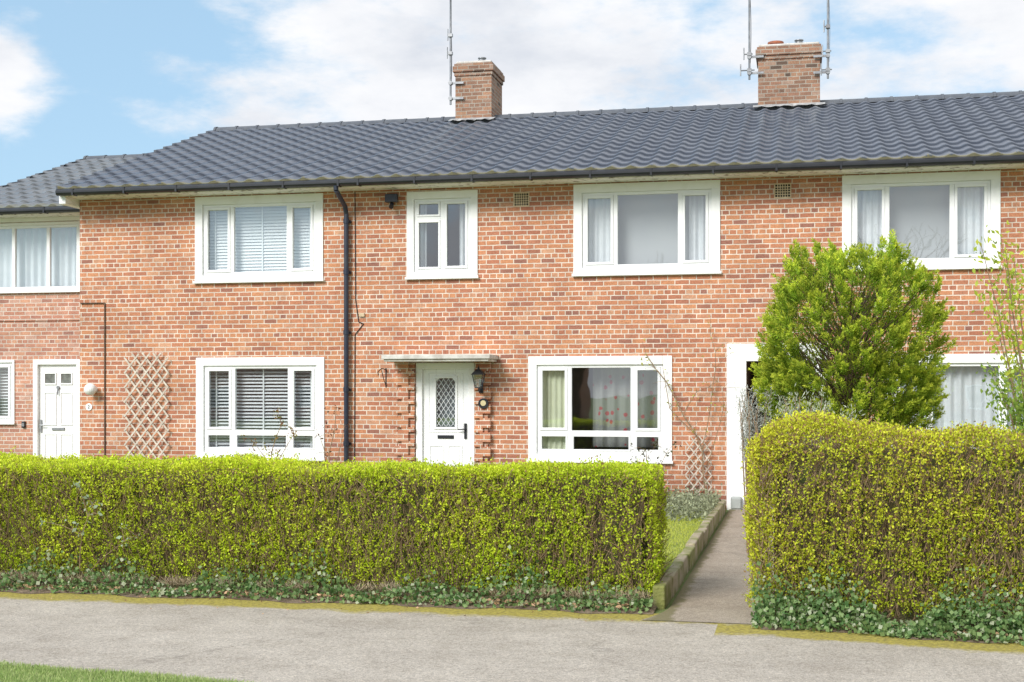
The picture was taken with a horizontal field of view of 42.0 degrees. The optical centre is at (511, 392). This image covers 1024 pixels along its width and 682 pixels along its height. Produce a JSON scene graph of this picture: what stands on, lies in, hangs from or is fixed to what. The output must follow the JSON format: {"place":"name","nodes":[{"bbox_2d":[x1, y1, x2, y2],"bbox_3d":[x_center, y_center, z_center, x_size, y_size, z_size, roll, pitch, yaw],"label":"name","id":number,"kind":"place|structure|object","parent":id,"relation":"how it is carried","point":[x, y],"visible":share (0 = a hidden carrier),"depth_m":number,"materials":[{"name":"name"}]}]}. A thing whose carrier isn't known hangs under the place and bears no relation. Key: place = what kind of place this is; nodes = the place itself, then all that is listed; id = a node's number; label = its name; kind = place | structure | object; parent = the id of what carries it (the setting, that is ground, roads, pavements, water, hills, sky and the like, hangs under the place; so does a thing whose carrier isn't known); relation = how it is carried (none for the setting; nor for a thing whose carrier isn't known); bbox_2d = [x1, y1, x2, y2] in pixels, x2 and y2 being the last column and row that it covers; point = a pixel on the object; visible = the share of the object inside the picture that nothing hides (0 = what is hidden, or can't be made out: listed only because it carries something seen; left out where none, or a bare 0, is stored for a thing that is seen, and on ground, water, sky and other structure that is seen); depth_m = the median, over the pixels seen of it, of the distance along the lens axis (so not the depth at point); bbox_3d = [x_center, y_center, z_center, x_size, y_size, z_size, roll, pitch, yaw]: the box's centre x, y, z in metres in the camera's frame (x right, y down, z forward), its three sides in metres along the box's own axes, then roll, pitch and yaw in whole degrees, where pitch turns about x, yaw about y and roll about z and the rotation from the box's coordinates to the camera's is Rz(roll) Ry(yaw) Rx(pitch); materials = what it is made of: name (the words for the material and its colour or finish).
{"place":"outdoors","nodes":[
{"label":"outdoors","id":0,"kind":"place"},
{"bbox_2d":[0,580,656,613],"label":"soil","id":1,"kind":"structure","parent":0,"point":[651,610],"depth_m":11.05,"materials":[{"name":"brown soil"}]},
{"bbox_2d":[40,481,139,577],"bbox_3d":[-3.641,1.220,11.539,0.923,0.926,0.223,0,0,12],"label":"climbing rose","id":2,"kind":"object","parent":1,"relation":"on","point":[88,515],"visible":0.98,"depth_m":11.56,"materials":[{"name":"plant"}]},
{"bbox_2d":[0,530,652,613],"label":"ivy","id":3,"kind":"object","parent":1,"relation":"on","point":[449,598],"visible":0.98,"depth_m":11.10,"materials":[{"name":"green plant"}]},
{"bbox_2d":[0,568,653,600],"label":"dead grass","id":4,"kind":"structure","parent":1,"relation":"on","point":[296,585],"depth_m":11.17,"materials":[{"name":"yellow plant"}]},
{"bbox_2d":[0,446,678,599],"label":"privet hedge","id":5,"kind":"object","parent":1,"relation":"on","point":[598,521],"visible":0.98,"depth_m":11.30,"materials":[{"name":"green plant"}]},
{"bbox_2d":[2,510,728,681],"bbox_3d":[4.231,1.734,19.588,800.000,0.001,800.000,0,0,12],"label":"ground","id":6,"kind":"structure","parent":0,"point":[657,611],"depth_m":10.68,"materials":[{"name":"green plant"}]},
{"bbox_2d":[0,153,143,458],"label":"neighbour house","id":7,"kind":"structure","parent":6,"relation":"on","point":[39,309],"depth_m":24.04,"materials":[{"name":"red brick"}]},
{"bbox_2d":[0,360,14,424],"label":"window","id":8,"kind":"structure","parent":7,"relation":"in","point":[7,367],"depth_m":24.13,"materials":[{"name":"white paint"}]},
{"bbox_2d":[21,421,25,427],"bbox_3d":[-8.808,0.570,24.038,0.070,0.120,0.044,0,0,12],"label":"key safe","id":9,"kind":"object","parent":7,"relation":"attached to","point":[23,424],"visible":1,"depth_m":24.02,"materials":[{"name":"black plastic"}]},
{"bbox_2d":[0,221,79,293],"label":"window","id":10,"kind":"structure","parent":7,"relation":"in","point":[36,257],"depth_m":24.15,"materials":[{"name":"white paint"}]},
{"bbox_2d":[39,365,75,458],"bbox_3d":[-8.152,0.530,23.946,0.768,2.080,0.110,0,0,12],"label":"door","id":11,"kind":"structure","parent":7,"relation":"in","point":[57,383],"depth_m":23.96,"materials":[{"name":"white plastic"}]},
{"bbox_2d":[0,660,253,681],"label":"grass verge","id":12,"kind":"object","parent":6,"relation":"on","point":[64,677],"depth_m":8.08,"materials":[{"name":"green plant"}]},
{"bbox_2d":[55,117,440,473],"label":"terraced house","id":13,"kind":"structure","parent":6,"relation":"on","point":[215,265],"depth_m":21.64,"materials":[{"name":"red brick"}]},
{"bbox_2d":[86,403,91,410],"bbox_3d":[-6.982,0.230,21.999,0.119,0.119,0.018,0,0,12],"label":"number plaque","id":14,"kind":"object","parent":13,"relation":"attached to","point":[88,406],"visible":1,"depth_m":22.00,"materials":[{"name":"white plastic"}]},
{"bbox_2d":[84,383,97,394],"bbox_3d":[-6.908,-0.060,21.871,0.200,0.200,0.238,0,0,12],"label":"globe lamp","id":15,"kind":"object","parent":13,"relation":"attached to","point":[90,389],"visible":1,"depth_m":21.79,"materials":[{"name":"white glass"}]},
{"bbox_2d":[80,302,104,454],"bbox_3d":[-6.909,0.095,21.980,0.451,3.171,0.021,0,0,12],"label":"wall cable","id":16,"kind":"object","parent":13,"relation":"attached to","point":[104,365],"depth_m":21.92,"materials":[{"name":"black plastic"}]},
{"bbox_2d":[124,352,168,458],"bbox_3d":[-5.961,0.376,21.729,0.820,2.086,0.019,0,0,12],"label":"trellis","id":17,"kind":"object","parent":13,"relation":"attached to","point":[148,404],"visible":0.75,"depth_m":21.72,"materials":[{"name":"brown wood"}]},
{"bbox_2d":[193,193,323,283],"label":"window","id":18,"kind":"structure","parent":13,"relation":"in","point":[279,237],"depth_m":21.50,"materials":[{"name":"white paint"}]},
{"bbox_2d":[194,357,324,460],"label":"window","id":19,"kind":"structure","parent":13,"relation":"in","point":[235,397],"depth_m":21.52,"materials":[{"name":"white paint"}]},
{"bbox_2d":[339,39,827,509],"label":"terraced house","id":20,"kind":"structure","parent":6,"relation":"on","point":[547,273],"depth_m":20.49,"materials":[{"name":"red brick"}]},
{"bbox_2d":[354,217,364,462],"bbox_3d":[-2.407,-0.870,21.006,0.177,4.600,0.028,0,0,12],"label":"wall cable","id":21,"kind":"object","parent":20,"relation":"attached to","point":[361,314],"depth_m":21.02,"materials":[{"name":"black plastic"}]},
{"bbox_2d":[378,368,385,386],"bbox_3d":[-2.022,-0.240,20.770,0.026,0.300,0.327,0,0,17],"label":"hanging basket bracket","id":22,"kind":"object","parent":20,"relation":"attached to","point":[382,375],"visible":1,"depth_m":20.85,"materials":[{"name":"black metal"}]},
{"bbox_2d":[385,194,397,208],"bbox_3d":[-1.868,-2.984,20.809,0.200,0.232,0.185,0,0,12],"label":"floodlight","id":23,"kind":"object","parent":20,"relation":"attached to","point":[391,199],"visible":1,"depth_m":20.74,"materials":[{"name":"black plastic"}]},
{"bbox_2d":[405,190,478,279],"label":"window","id":24,"kind":"structure","parent":20,"relation":"in","point":[442,226],"depth_m":20.81,"materials":[{"name":"white paint"}]},
{"bbox_2d":[423,369,467,472],"bbox_3d":[-1.029,0.600,20.765,0.738,1.940,0.160,0,0,12],"label":"door","id":25,"kind":"structure","parent":20,"relation":"in","point":[445,391],"depth_m":20.77,"materials":[{"name":"white plastic"}]},
{"bbox_2d":[447,0,463,104],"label":"television aerial","id":26,"kind":"object","parent":20,"relation":"attached to","point":[450,54],"visible":1,"depth_m":25.98,"materials":[{"name":"metal"}]},
{"bbox_2d":[471,366,485,392],"bbox_3d":[-0.501,-0.201,20.366,0.200,0.418,0.283,0,0,12],"label":"wall lantern","id":27,"kind":"object","parent":20,"relation":"attached to","point":[478,371],"depth_m":20.31,"materials":[{"name":"black plastic"}]},
{"bbox_2d":[478,398,488,408],"bbox_3d":[-0.440,0.160,20.482,0.160,0.160,0.032,0,0,12],"label":"door plaque","id":28,"kind":"object","parent":20,"relation":"attached to","point":[483,403],"depth_m":20.47,"materials":[{"name":"black plastic"}]},
{"bbox_2d":[527,356,672,463],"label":"window","id":29,"kind":"structure","parent":20,"relation":"in","point":[584,407],"depth_m":20.43,"materials":[{"name":"white paint"}]},
{"bbox_2d":[572,180,720,276],"bbox_3d":[2.042,-2.470,20.179,2.250,1.400,0.350,0,0,12],"label":"window","id":30,"kind":"structure","parent":20,"relation":"in","point":[668,227],"depth_m":20.25,"materials":[{"name":"white paint"}]},
{"bbox_2d":[740,0,763,79],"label":"television aerial","id":31,"kind":"object","parent":20,"relation":"attached to","point":[749,54],"visible":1,"depth_m":24.75,"materials":[{"name":"metal"}]},
{"bbox_2d":[813,0,831,78],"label":"television aerial","id":32,"kind":"object","parent":20,"relation":"attached to","point":[827,56],"visible":1,"depth_m":24.45,"materials":[{"name":"metal"}]},
{"bbox_2d":[661,511,703,572],"bbox_3d":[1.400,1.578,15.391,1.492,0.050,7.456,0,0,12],"label":"lawn","id":33,"kind":"structure","parent":6,"relation":"on","point":[681,527],"depth_m":15.04,"materials":[{"name":"green plant"}]},
{"bbox_2d":[664,480,721,520],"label":"ground cover plants","id":34,"kind":"object","parent":33,"relation":"on","point":[689,502],"visible":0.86,"depth_m":17.58,"materials":[{"name":"green plant"}]},
{"bbox_2d":[653,500,725,609],"bbox_3d":[2.116,1.658,15.007,0.116,0.243,8.850,0,0,12],"label":"garden edging","id":35,"kind":"object","parent":6,"relation":"on","point":[668,587],"visible":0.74,"depth_m":12.89,"materials":[{"name":"grey stone"}]},
{"bbox_2d":[815,90,1023,448],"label":"terraced house","id":36,"kind":"structure","parent":6,"relation":"on","point":[937,181],"depth_m":19.32,"materials":[{"name":"red brick"}]},
{"bbox_2d":[842,170,1001,270],"bbox_3d":[5.916,-2.470,19.357,2.230,1.400,0.380,0,0,12],"label":"window","id":37,"kind":"structure","parent":36,"relation":"in","point":[943,215],"depth_m":19.37,"materials":[{"name":"white paint"}]},
{"bbox_2d":[885,354,1023,448],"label":"window","id":38,"kind":"structure","parent":36,"relation":"in","point":[965,400],"depth_m":19.26,"materials":[{"name":"white paint"}]},
{"bbox_2d":[0,592,1023,681],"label":"pavement","id":39,"kind":"structure","parent":0,"point":[238,640],"depth_m":9.08,"materials":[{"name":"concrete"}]},
{"bbox_2d":[0,582,1022,638],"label":"fallen leaves","id":40,"kind":"object","parent":39,"relation":"on","point":[324,595],"visible":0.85,"depth_m":10.92,"materials":[{"name":"brown plant"}]},
{"bbox_2d":[0,0,1023,185],"label":"sky","id":41,"kind":"structure","parent":0,"point":[79,79],"materials":[{"name":"blue"}]},
{"bbox_2d":[642,491,773,623],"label":"garden path","id":42,"kind":"structure","parent":0,"point":[713,589],"depth_m":11.98,"materials":[{"name":"grey concrete"}]},
{"bbox_2d":[731,496,741,509],"bbox_3d":[3.314,1.630,19.697,0.160,0.200,0.105,0,0,12],"label":"utility box","id":43,"kind":"object","parent":42,"relation":"on","point":[736,502],"visible":1,"depth_m":19.65,"materials":[{"name":"grey plastic"}]},
{"bbox_2d":[734,384,777,552],"bbox_3d":[2.619,0.817,14.344,0.469,1.828,0.437,0,0,12],"label":"rosemary shrub","id":44,"kind":"object","parent":42,"relation":"on","point":[743,418],"visible":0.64,"depth_m":14.33,"materials":[{"name":"grey plant"}]},
{"bbox_2d":[760,383,864,461],"bbox_3d":[2.665,0.818,11.866,0.924,1.829,0.906,0,0,12],"label":"lavender shrub","id":45,"kind":"object","parent":42,"relation":"on","point":[797,409],"visible":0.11,"depth_m":11.82,"materials":[{"name":"green plant"}]},
{"bbox_2d":[761,589,1023,642],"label":"soil","id":46,"kind":"structure","parent":0,"point":[913,637],"depth_m":9.47,"materials":[{"name":"brown soil"}]},
{"bbox_2d":[740,407,1023,626],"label":"privet hedge","id":47,"kind":"object","parent":46,"relation":"on","point":[899,518],"visible":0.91,"depth_m":9.76,"materials":[{"name":"green plant"}]},
{"bbox_2d":[750,532,1023,645],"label":"ivy","id":48,"kind":"object","parent":46,"relation":"on","point":[930,627],"visible":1,"depth_m":9.53,"materials":[{"name":"green plant"}]},
{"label":"lawn bed","id":49,"kind":"structure","parent":0,"visible":0},
{"bbox_2d":[748,229,956,448],"bbox_3d":[3.695,-0.007,14.538,2.236,3.486,2.214,0,0,12],"label":"conifer tree","id":50,"kind":"object","parent":49,"relation":"on","point":[854,363],"visible":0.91,"depth_m":14.07,"materials":[{"name":"green plant"}]},
{"bbox_2d":[969,220,1023,422],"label":"flowering shrub","id":51,"kind":"object","parent":49,"relation":"on","point":[1011,307],"visible":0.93,"depth_m":12.65,"materials":[{"name":"green plant"}]},
{"bbox_2d":[976,357,1023,435],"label":"green shrub","id":52,"kind":"object","parent":49,"relation":"on","point":[1005,401],"visible":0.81,"depth_m":11.90,"materials":[{"name":"green plant"}]},
{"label":"flower bed soil","id":53,"kind":"structure","parent":0,"visible":0},
{"bbox_2d":[240,408,296,459],"bbox_3d":[-3.752,0.927,20.651,0.936,1.407,0.228,0,0,12],"label":"climbing rose","id":54,"kind":"object","parent":53,"relation":"on","point":[290,427],"visible":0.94,"depth_m":20.66,"materials":[{"name":"brown plant"}]},
{"bbox_2d":[314,405,350,461],"bbox_3d":[-2.776,0.898,20.678,0.573,1.466,0.245,0,0,12],"label":"climbing rose","id":55,"kind":"object","parent":53,"relation":"on","point":[331,435],"visible":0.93,"depth_m":20.70,"materials":[{"name":"brown plant"}]},
{"bbox_2d":[630,438,681,463],"bbox_3d":[2.085,1.144,19.371,0.754,0.975,0.290,0,0,12],"label":"climbing rose","id":56,"kind":"object","parent":53,"relation":"on","point":[654,445],"visible":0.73,"depth_m":19.42,"materials":[{"name":"green plant"}]},
{"bbox_2d":[641,318,751,491],"bbox_3d":[2.696,0.247,19.761,1.691,2.769,0.255,0,0,12],"label":"climbing rose","id":57,"kind":"object","parent":53,"relation":"on","point":[669,385],"visible":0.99,"depth_m":19.78,"materials":[{"name":"brown plant"}]},
{"bbox_2d":[685,435,711,494],"bbox_3d":[2.775,1.143,19.842,0.414,1.043,0.019,0,0,12],"label":"trellis","id":58,"kind":"object","parent":53,"relation":"on","point":[696,466],"visible":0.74,"depth_m":19.84,"materials":[{"name":"brown wood"}]}
]}

